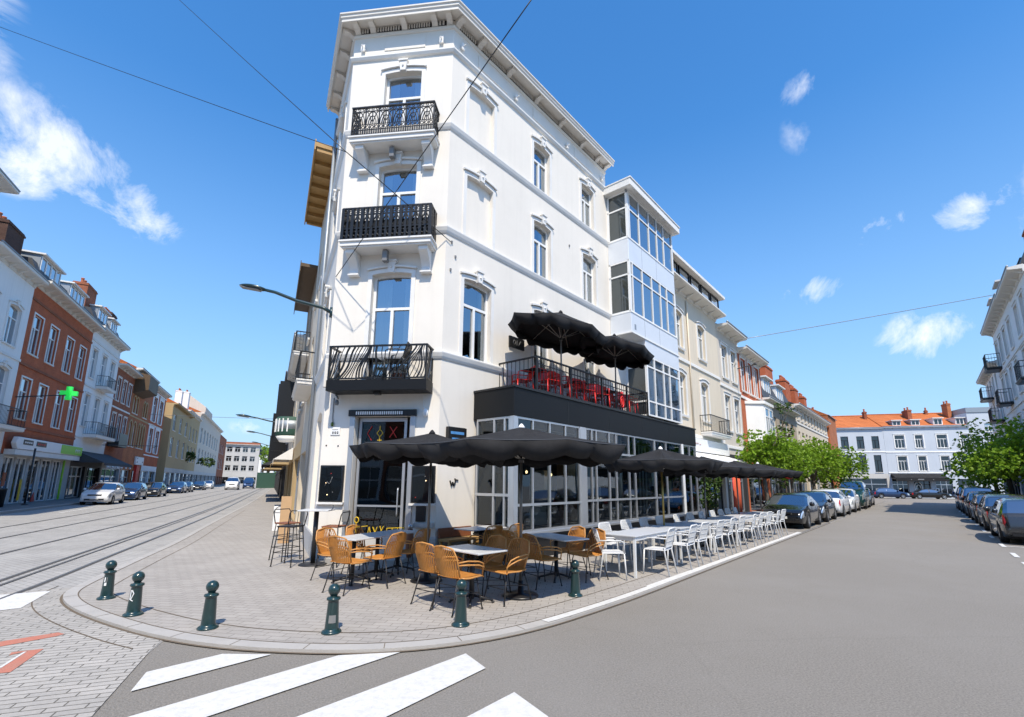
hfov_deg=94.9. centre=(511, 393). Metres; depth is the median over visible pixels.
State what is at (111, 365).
window
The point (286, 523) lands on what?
bar stool
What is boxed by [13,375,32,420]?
window
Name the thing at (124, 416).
window
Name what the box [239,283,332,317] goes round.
street lamp
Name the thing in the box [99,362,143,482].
brown brick house
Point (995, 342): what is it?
window
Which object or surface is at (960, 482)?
shop window
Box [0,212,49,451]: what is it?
building
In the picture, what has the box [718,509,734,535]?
white chair
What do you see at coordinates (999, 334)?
window
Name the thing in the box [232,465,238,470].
window
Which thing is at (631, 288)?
bay window
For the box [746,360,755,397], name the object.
window
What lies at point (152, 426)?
window
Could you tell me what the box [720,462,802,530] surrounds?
umbrella
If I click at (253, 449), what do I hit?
window
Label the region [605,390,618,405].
terrace table
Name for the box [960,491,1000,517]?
parked car
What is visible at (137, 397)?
window
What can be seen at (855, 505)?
parked car
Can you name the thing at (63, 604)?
kerb joints
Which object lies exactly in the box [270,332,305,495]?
building
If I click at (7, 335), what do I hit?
window
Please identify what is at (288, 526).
bar stool
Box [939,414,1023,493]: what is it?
street tree
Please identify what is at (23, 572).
tram rail
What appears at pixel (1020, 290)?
window
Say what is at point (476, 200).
blind window
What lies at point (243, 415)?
street lamp
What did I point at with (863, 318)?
overhead wire
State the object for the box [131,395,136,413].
window
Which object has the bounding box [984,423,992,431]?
window
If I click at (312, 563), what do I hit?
bar table
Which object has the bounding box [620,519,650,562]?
white chair
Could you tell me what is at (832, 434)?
brick gable house
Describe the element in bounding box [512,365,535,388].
red chair
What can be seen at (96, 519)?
tram rail
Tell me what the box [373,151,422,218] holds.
window
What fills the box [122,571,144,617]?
bollard
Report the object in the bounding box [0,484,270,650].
street
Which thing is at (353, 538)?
cafe table
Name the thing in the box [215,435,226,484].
house
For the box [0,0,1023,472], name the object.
sky
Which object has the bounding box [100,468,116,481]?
shop window
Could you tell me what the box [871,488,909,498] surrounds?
parked car
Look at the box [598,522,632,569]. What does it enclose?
white chair
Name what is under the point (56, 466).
shop window
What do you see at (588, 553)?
wicker armchair
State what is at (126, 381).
window
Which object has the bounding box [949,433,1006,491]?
street tree
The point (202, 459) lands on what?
balcony plant
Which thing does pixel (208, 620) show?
bollard
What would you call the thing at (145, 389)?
arched brick house
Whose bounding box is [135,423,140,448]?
window
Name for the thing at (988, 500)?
parked car
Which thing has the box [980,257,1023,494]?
tall white house
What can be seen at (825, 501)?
parked car
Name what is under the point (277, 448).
black front house
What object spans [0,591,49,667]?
white marking
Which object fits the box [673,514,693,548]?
white chair
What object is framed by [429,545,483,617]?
wicker armchair
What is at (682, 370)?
window
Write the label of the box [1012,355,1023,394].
window
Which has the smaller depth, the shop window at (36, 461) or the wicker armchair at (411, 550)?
the wicker armchair at (411, 550)
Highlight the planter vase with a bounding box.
[405,524,413,557]
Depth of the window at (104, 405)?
43.22 m
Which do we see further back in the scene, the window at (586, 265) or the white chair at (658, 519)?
the window at (586, 265)
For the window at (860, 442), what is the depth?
67.39 m
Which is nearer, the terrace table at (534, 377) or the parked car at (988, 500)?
the terrace table at (534, 377)
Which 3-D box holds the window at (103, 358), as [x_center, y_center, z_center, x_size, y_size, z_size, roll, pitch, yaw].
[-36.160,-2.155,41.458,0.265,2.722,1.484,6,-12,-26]
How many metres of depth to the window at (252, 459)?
180.48 m
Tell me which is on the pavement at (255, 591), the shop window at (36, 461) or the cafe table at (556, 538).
the cafe table at (556, 538)
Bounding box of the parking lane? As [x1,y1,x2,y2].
[746,500,884,531]
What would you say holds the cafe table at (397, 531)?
on the pavement at (255, 591)
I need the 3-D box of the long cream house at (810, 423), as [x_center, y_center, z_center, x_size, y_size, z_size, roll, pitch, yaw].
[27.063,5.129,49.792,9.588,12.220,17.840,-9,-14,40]
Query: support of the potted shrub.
on the pavement at (255, 591)
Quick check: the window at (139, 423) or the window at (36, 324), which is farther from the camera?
the window at (139, 423)
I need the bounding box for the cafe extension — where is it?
[473,355,699,562]
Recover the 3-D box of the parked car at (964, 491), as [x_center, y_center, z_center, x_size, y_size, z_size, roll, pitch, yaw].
[29.856,6.820,30.142,1.950,1.672,4.546,-9,-14,40]
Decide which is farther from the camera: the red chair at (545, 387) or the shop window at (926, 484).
the shop window at (926, 484)
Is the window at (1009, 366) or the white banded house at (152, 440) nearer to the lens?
the window at (1009, 366)
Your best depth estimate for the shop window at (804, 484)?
41.39 m
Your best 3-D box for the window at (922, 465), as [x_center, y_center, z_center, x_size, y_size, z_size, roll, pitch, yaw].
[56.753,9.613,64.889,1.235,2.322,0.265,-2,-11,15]
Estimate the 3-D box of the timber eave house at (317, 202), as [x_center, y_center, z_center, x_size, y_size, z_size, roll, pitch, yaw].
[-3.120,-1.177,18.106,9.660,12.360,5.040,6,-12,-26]
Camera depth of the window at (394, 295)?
11.16 m
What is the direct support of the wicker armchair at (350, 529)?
on the pavement at (255, 591)
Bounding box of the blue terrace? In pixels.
[867,401,977,498]
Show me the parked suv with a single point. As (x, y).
(860, 488)
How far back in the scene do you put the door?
10.30 m
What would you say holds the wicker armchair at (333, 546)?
on the pavement at (255, 591)
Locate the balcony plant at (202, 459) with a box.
[185,451,215,466]
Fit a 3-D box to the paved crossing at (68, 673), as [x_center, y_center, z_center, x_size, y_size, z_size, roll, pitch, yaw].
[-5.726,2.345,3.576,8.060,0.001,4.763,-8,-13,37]
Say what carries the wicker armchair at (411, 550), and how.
on the pavement at (255, 591)
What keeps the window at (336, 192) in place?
in the corner building at (501, 188)
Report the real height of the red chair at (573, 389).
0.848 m
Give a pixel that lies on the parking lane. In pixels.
(795, 527)
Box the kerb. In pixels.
[0,485,224,514]
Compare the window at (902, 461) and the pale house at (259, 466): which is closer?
the window at (902, 461)
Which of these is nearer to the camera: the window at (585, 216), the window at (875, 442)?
the window at (585, 216)
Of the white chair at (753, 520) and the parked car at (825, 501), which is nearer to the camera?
the white chair at (753, 520)
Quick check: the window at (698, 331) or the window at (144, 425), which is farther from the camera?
the window at (144, 425)
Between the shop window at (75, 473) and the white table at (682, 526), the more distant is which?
the shop window at (75, 473)
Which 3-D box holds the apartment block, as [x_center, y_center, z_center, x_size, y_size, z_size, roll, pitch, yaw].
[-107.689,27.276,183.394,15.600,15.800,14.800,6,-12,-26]
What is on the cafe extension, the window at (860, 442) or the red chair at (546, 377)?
the red chair at (546, 377)
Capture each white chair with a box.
[591,528,627,580]
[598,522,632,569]
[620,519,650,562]
[639,517,662,555]
[643,527,677,576]
[655,516,684,551]
[667,524,699,569]
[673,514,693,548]
[682,522,711,563]
[686,512,712,543]
[697,519,726,559]
[698,511,717,542]
[708,510,732,540]
[711,517,736,554]
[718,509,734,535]
[722,515,747,549]
[724,508,746,534]
[733,507,753,533]
[735,514,758,546]
[743,512,765,543]
[751,511,774,540]
[761,510,781,538]
[767,509,787,535]
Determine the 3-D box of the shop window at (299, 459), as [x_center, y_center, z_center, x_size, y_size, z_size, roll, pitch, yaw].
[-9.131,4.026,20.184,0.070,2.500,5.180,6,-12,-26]
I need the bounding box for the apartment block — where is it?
[221,442,260,483]
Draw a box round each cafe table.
[331,535,378,585]
[355,532,396,579]
[378,529,420,574]
[443,544,507,608]
[454,525,506,562]
[531,533,588,582]
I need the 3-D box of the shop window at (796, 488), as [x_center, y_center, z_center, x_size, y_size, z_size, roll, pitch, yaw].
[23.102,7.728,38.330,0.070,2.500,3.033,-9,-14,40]
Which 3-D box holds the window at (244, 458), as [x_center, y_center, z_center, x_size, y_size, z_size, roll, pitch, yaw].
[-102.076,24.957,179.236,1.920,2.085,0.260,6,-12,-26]
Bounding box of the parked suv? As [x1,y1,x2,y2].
[835,481,870,508]
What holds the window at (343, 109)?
in the corner building at (501, 188)
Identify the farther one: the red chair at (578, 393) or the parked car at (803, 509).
the parked car at (803, 509)
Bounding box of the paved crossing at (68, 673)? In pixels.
[0,587,161,716]
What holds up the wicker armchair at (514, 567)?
on the pavement at (255, 591)
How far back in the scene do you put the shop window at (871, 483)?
66.13 m
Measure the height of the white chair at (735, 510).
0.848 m
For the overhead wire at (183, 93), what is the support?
attached to the overhead wire at (321, 129)
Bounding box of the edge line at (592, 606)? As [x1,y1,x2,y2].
[542,532,800,621]
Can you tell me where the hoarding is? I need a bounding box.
[256,472,275,487]
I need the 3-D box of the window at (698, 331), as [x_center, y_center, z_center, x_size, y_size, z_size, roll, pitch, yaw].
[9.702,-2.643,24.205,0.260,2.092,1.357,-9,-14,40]
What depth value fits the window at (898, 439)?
66.11 m
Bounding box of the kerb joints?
[31,510,828,653]
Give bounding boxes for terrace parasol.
[508,310,608,394]
[577,334,653,407]
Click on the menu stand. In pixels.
(277, 515)
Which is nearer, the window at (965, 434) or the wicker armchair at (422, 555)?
the wicker armchair at (422, 555)
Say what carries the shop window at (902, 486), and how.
in the blue terrace
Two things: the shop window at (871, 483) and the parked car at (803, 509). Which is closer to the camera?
the parked car at (803, 509)
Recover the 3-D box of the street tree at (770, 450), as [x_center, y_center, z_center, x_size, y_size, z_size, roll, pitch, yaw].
[12.413,3.816,22.591,3.060,4.384,2.972,1,-11,0]
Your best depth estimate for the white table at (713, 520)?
12.17 m
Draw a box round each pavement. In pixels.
[0,484,224,510]
[79,488,794,642]
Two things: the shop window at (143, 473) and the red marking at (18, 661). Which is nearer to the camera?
the red marking at (18, 661)
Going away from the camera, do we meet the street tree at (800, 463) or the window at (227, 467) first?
the street tree at (800, 463)
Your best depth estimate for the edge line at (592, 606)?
7.79 m
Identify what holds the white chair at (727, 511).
on the pavement at (255, 591)
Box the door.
[353,418,409,535]
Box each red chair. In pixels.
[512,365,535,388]
[538,368,560,393]
[538,371,555,391]
[554,373,577,398]
[566,375,587,400]
[567,380,586,399]
[572,378,595,402]
[585,386,605,405]
[589,384,609,406]
[607,389,625,409]
[617,394,635,412]
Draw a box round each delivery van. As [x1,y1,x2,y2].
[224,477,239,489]
[242,478,254,488]
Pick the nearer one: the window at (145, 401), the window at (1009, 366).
the window at (1009, 366)
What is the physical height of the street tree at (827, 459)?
4.891 m
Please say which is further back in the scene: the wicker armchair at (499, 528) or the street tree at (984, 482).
the street tree at (984, 482)
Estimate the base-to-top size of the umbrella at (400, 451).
2.560 m
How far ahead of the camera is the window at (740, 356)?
29.89 m
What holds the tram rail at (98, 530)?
on the street
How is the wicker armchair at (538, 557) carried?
on the pavement at (255, 591)
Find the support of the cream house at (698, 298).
on the ground
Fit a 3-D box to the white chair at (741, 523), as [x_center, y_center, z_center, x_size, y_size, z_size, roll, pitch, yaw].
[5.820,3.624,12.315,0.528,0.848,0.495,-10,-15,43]
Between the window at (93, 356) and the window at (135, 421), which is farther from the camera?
the window at (135, 421)
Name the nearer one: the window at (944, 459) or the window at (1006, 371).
the window at (1006, 371)
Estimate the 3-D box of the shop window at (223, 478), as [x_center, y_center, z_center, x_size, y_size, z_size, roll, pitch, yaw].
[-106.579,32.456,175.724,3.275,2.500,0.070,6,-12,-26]
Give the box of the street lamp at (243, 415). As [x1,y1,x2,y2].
[236,414,274,422]
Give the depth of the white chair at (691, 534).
9.46 m
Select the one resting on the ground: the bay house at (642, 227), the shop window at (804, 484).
the bay house at (642, 227)
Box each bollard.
[96,560,116,599]
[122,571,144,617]
[196,580,218,630]
[321,583,341,635]
[451,579,469,627]
[568,560,582,597]
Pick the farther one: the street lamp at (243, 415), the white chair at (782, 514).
the street lamp at (243, 415)
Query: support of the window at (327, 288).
in the corner building at (501, 188)
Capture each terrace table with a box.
[522,367,548,388]
[565,381,587,397]
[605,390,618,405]
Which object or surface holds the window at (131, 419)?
in the arched brick house at (145, 389)
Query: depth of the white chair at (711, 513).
14.48 m
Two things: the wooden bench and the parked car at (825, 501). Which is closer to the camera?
the wooden bench
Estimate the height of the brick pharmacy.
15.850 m
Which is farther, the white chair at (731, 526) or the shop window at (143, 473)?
the shop window at (143, 473)
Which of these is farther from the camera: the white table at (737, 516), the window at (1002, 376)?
the window at (1002, 376)
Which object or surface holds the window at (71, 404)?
in the brick pharmacy
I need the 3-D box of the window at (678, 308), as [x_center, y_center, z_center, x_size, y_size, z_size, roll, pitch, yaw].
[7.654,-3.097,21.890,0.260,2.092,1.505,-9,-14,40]
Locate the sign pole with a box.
[21,448,36,504]
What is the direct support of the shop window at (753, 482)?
in the brick house at (757, 412)
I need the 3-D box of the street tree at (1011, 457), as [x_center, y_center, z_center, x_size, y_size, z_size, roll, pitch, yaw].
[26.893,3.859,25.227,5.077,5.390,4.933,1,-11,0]
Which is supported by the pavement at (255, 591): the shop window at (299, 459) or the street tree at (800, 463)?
the street tree at (800, 463)
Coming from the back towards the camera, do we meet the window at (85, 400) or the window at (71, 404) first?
the window at (85, 400)
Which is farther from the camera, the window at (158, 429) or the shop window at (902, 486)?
the shop window at (902, 486)
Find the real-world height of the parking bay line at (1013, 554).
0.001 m
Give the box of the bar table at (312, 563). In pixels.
[296,505,335,566]
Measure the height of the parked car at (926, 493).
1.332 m
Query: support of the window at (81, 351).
in the brick pharmacy
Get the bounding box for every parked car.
[79,482,124,504]
[122,482,147,499]
[145,482,166,496]
[167,481,186,492]
[183,481,193,491]
[193,481,206,489]
[205,480,213,488]
[761,493,821,528]
[796,491,836,521]
[812,489,850,516]
[836,488,860,511]
[868,489,874,505]
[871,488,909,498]
[907,489,951,498]
[952,486,980,509]
[955,487,992,513]
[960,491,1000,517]
[965,493,995,522]
[972,494,1023,529]
[983,497,1023,542]
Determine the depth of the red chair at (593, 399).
14.55 m
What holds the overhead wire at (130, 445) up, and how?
attached to the white banded house at (152, 440)
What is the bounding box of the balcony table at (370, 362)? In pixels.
[355,358,381,379]
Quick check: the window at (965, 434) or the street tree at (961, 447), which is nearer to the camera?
the street tree at (961, 447)
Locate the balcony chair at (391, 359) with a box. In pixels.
[382,342,411,378]
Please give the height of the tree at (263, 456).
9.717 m
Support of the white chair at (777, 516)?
on the pavement at (255, 591)
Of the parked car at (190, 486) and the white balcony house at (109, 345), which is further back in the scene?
the parked car at (190, 486)
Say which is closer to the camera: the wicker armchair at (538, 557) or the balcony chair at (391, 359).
the wicker armchair at (538, 557)
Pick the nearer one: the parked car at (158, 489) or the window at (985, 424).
the parked car at (158, 489)
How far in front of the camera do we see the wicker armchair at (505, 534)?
8.12 m
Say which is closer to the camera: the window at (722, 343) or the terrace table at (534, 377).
the terrace table at (534, 377)
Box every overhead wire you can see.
[1,27,345,151]
[114,445,156,447]
[149,414,267,418]
[182,2,450,241]
[336,0,531,276]
[741,295,990,339]
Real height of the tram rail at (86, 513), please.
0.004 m
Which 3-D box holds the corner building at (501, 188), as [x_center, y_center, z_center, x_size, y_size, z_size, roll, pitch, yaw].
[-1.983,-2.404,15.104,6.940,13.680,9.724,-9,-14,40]
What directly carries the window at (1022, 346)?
in the white house at (1010, 288)
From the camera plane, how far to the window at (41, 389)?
31.34 m
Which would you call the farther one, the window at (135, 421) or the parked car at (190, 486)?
the parked car at (190, 486)
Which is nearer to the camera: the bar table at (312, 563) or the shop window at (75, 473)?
the bar table at (312, 563)
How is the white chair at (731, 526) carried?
on the pavement at (255, 591)
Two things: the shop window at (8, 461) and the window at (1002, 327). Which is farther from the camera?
the window at (1002, 327)
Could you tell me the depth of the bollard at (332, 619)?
5.20 m
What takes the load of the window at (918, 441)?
in the blue terrace
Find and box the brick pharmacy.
[0,249,106,503]
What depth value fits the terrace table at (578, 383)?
13.34 m
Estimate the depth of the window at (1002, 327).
31.10 m
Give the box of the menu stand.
[272,506,280,530]
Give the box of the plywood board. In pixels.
[277,496,292,542]
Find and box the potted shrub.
[695,477,722,516]
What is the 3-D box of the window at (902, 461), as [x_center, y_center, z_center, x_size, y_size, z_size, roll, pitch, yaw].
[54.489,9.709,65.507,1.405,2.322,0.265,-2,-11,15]
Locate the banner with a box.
[732,477,742,511]
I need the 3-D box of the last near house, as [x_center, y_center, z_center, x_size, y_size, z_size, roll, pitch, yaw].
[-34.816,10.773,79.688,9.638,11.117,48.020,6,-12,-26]
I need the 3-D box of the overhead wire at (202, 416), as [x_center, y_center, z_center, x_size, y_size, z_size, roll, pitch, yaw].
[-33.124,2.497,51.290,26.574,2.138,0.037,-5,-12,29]
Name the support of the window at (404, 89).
in the corner building at (501, 188)
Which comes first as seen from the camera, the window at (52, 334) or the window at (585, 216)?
the window at (585, 216)
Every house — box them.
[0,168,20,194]
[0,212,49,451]
[0,278,131,498]
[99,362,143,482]
[118,359,160,483]
[139,385,171,482]
[154,399,194,486]
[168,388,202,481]
[189,395,223,484]
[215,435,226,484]
[258,449,272,472]
[261,370,291,499]
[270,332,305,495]
[274,471,279,492]
[290,260,317,521]
[291,139,336,537]
[603,176,682,447]
[668,249,746,518]
[715,320,756,512]
[736,344,774,511]
[760,365,802,495]
[775,375,830,490]
[808,407,842,488]
[832,409,891,497]
[976,360,1021,494]
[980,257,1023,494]
[994,230,1023,384]
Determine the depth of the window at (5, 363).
26.88 m
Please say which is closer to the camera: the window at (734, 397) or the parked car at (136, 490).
the window at (734, 397)
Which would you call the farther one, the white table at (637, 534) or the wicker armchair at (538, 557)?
the white table at (637, 534)
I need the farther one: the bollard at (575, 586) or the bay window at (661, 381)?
the bay window at (661, 381)
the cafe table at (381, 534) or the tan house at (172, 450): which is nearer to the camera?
the cafe table at (381, 534)
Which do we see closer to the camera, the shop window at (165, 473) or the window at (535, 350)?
the window at (535, 350)
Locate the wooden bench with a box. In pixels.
[438,526,478,563]
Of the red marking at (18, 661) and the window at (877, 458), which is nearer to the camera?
the red marking at (18, 661)
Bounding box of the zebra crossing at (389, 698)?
[129,652,547,716]
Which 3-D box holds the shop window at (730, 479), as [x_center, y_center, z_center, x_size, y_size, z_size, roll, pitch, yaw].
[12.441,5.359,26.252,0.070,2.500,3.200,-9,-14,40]
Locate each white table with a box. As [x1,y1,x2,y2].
[604,527,677,577]
[650,521,711,563]
[687,517,738,552]
[717,514,758,544]
[737,511,774,538]
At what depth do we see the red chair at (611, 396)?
14.77 m
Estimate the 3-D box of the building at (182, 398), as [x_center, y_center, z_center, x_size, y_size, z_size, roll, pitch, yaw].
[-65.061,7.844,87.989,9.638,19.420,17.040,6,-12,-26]
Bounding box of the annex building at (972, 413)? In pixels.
[951,407,1004,493]
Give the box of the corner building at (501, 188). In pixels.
[300,0,614,565]
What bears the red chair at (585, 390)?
on the cafe extension
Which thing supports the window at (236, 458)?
in the apartment block
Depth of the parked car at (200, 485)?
74.56 m
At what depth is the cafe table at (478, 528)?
9.59 m
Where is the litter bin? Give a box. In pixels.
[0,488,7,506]
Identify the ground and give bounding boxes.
[83,498,1023,716]
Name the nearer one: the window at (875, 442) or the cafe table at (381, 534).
the cafe table at (381, 534)
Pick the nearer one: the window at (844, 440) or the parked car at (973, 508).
the parked car at (973, 508)
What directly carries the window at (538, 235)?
in the corner building at (501, 188)
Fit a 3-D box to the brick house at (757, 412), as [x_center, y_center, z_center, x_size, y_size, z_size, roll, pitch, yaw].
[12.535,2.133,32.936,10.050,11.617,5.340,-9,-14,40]
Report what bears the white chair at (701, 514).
on the pavement at (255, 591)
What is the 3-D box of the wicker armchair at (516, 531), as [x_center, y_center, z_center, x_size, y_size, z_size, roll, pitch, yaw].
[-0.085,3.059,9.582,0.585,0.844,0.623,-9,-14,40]
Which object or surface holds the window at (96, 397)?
in the white balcony house at (109, 345)
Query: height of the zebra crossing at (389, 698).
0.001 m
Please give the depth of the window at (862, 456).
66.86 m
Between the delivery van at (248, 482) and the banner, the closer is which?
the banner
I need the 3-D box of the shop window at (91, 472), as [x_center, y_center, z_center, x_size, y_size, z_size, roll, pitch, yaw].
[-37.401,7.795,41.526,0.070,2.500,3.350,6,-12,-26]
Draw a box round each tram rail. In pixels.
[0,488,261,585]
[0,488,264,598]
[0,489,240,538]
[0,489,251,554]
[0,491,217,527]
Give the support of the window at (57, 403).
in the brick pharmacy
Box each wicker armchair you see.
[310,527,351,583]
[321,535,372,595]
[340,524,382,576]
[361,532,406,588]
[390,528,430,577]
[410,542,462,609]
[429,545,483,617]
[463,534,507,599]
[469,525,502,571]
[483,537,531,606]
[493,523,522,561]
[500,530,539,581]
[522,533,562,589]
[550,526,587,574]
[568,528,608,582]
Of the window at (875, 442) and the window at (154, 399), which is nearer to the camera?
the window at (154, 399)
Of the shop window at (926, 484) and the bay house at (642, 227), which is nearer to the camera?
the bay house at (642, 227)
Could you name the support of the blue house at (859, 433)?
on the ground
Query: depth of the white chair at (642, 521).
11.09 m
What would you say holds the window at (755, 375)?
in the brick house at (757, 412)
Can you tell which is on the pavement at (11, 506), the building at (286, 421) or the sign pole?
the sign pole
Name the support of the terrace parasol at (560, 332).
on the cafe extension
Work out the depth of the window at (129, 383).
49.81 m
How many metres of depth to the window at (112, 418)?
45.66 m
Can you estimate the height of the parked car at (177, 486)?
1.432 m
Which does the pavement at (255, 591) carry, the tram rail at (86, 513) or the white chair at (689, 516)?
the white chair at (689, 516)
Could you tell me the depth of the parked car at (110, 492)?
31.13 m
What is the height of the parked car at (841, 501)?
1.432 m
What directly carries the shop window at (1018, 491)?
in the white house at (991, 382)
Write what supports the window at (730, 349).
in the grey house at (729, 336)
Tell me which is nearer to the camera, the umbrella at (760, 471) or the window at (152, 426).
the umbrella at (760, 471)
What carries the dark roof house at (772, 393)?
on the ground
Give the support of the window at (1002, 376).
in the tall white house at (999, 326)
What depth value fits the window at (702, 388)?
23.88 m
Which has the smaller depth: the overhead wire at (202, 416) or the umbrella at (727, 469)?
the umbrella at (727, 469)
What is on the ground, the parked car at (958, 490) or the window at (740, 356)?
the parked car at (958, 490)
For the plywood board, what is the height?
1.225 m
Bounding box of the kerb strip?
[63,488,885,653]
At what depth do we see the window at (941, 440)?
64.80 m
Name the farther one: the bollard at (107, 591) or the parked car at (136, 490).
the parked car at (136, 490)
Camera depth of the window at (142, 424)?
55.44 m
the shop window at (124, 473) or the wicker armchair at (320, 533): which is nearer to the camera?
the wicker armchair at (320, 533)
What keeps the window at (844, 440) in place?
in the blue house at (859, 433)
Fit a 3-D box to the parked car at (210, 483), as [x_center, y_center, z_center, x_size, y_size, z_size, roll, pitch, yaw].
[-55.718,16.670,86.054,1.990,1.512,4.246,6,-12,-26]
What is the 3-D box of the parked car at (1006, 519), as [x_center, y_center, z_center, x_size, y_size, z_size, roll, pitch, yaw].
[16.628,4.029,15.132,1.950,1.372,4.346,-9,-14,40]
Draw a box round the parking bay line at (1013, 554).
[959,511,1023,563]
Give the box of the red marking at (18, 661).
[0,632,62,672]
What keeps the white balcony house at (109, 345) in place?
on the ground
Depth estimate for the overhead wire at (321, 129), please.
10.66 m
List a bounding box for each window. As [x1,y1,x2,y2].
[0,360,12,419]
[0,456,13,503]
[1,300,24,348]
[8,457,26,503]
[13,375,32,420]
[22,458,39,501]
[27,312,44,358]
[32,382,48,424]
[36,460,50,500]
[44,323,59,366]
[47,461,60,499]
[50,390,64,428]
[61,335,75,374]
[64,396,77,432]
[65,466,82,497]
[74,344,86,381]
[79,391,92,427]
[84,467,97,487]
[88,345,99,379]
[90,396,101,429]
[98,353,108,385]
[99,400,109,431]
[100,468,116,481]
[107,359,116,385]
[108,411,116,437]
[115,375,122,401]
[115,414,122,440]
[119,470,127,483]
[120,379,127,404]
[121,416,127,433]
[126,383,132,407]
[127,419,132,446]
[130,421,136,447]
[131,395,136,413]
[135,397,139,414]
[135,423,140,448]
[138,424,142,448]
[140,425,144,449]
[140,471,145,482]
[142,401,145,418]
[145,423,154,452]
[148,471,153,481]
[150,394,159,422]
[152,426,160,454]
[156,397,164,425]
[163,472,167,484]
[168,437,172,456]
[168,473,172,483]
[222,477,228,483]
[224,465,230,470]
[227,446,232,451]
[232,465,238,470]
[234,456,239,461]
[241,456,246,461]
[249,456,254,461]
[250,447,255,452]
[293,459,299,514]
[320,284,331,364]
[330,187,339,251]
[338,101,347,158]
[362,259,416,378]
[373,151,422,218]
[379,58,426,126]
[458,269,495,363]
[462,167,497,250]
[465,76,498,155]
[531,134,552,197]
[531,213,554,281]
[531,301,553,391]
[579,177,595,231]
[580,246,598,306]
[583,325,600,403]
[606,191,673,273]
[609,259,677,337]
[626,358,682,423]
[676,304,685,351]
[679,367,689,417]
[695,321,707,363]
[699,379,711,423]
[703,477,723,516]
[719,340,729,380]
[723,391,733,432]
[729,347,738,385]
[729,478,744,512]
[732,395,742,435]
[739,354,748,393]
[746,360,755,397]
[749,477,764,509]
[753,365,761,400]
[771,478,778,494]
[794,480,799,492]
[802,475,807,490]
[840,437,848,449]
[842,478,886,490]
[856,436,865,449]
[859,455,868,472]
[871,436,879,448]
[874,455,883,472]
[892,478,908,492]
[893,434,906,448]
[896,455,909,471]
[913,433,925,448]
[914,481,930,489]
[917,455,928,471]
[935,433,949,447]
[936,479,952,497]
[939,455,952,471]
[957,479,974,485]
[958,433,969,446]
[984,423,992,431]
[993,340,1001,366]
[996,333,1005,364]
[1000,325,1009,358]
[1000,375,1007,407]
[1003,369,1012,401]
[1004,315,1014,350]
[1007,363,1017,399]
[1011,300,1022,339]
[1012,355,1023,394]
[1014,476,1021,494]
[1016,287,1023,329]
[1019,344,1023,363]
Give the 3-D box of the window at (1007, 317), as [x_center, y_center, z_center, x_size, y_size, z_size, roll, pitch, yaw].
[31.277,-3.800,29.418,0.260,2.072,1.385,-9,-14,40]
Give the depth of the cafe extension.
12.56 m
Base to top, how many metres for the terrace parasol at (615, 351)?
2.560 m
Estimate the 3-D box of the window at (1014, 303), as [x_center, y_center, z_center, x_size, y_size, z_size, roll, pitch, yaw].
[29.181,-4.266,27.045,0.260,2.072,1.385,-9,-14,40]
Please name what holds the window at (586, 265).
in the corner building at (501, 188)
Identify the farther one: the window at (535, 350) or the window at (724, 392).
the window at (724, 392)
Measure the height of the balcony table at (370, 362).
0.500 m
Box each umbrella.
[349,430,504,583]
[416,424,625,600]
[604,446,723,560]
[658,454,755,547]
[696,459,783,537]
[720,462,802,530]
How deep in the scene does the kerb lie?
25.58 m
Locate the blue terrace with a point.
(919, 452)
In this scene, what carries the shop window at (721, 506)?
in the cream house at (698, 298)
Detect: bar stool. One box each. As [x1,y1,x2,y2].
[268,508,300,561]
[270,510,307,567]
[316,511,350,567]
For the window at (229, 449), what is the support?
in the apartment block
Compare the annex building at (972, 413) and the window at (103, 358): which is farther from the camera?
the annex building at (972, 413)
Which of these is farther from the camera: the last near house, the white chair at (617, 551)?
the last near house
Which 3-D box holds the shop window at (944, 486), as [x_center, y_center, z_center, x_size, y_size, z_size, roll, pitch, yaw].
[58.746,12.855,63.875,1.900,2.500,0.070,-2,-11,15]
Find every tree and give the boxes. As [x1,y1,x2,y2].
[258,445,275,472]
[735,426,802,501]
[772,434,819,492]
[781,436,848,489]
[798,439,869,488]
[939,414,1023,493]
[949,415,1023,483]
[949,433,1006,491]
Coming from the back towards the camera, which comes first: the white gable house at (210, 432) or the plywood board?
the white gable house at (210, 432)
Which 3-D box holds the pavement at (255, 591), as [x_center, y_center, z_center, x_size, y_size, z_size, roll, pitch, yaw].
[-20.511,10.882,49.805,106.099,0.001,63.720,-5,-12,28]
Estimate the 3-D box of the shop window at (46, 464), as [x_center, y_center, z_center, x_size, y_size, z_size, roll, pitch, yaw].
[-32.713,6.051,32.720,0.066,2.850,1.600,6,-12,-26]
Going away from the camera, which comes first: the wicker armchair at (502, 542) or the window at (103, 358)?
the wicker armchair at (502, 542)
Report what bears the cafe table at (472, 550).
on the pavement at (255, 591)
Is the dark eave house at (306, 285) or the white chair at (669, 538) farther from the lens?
the dark eave house at (306, 285)

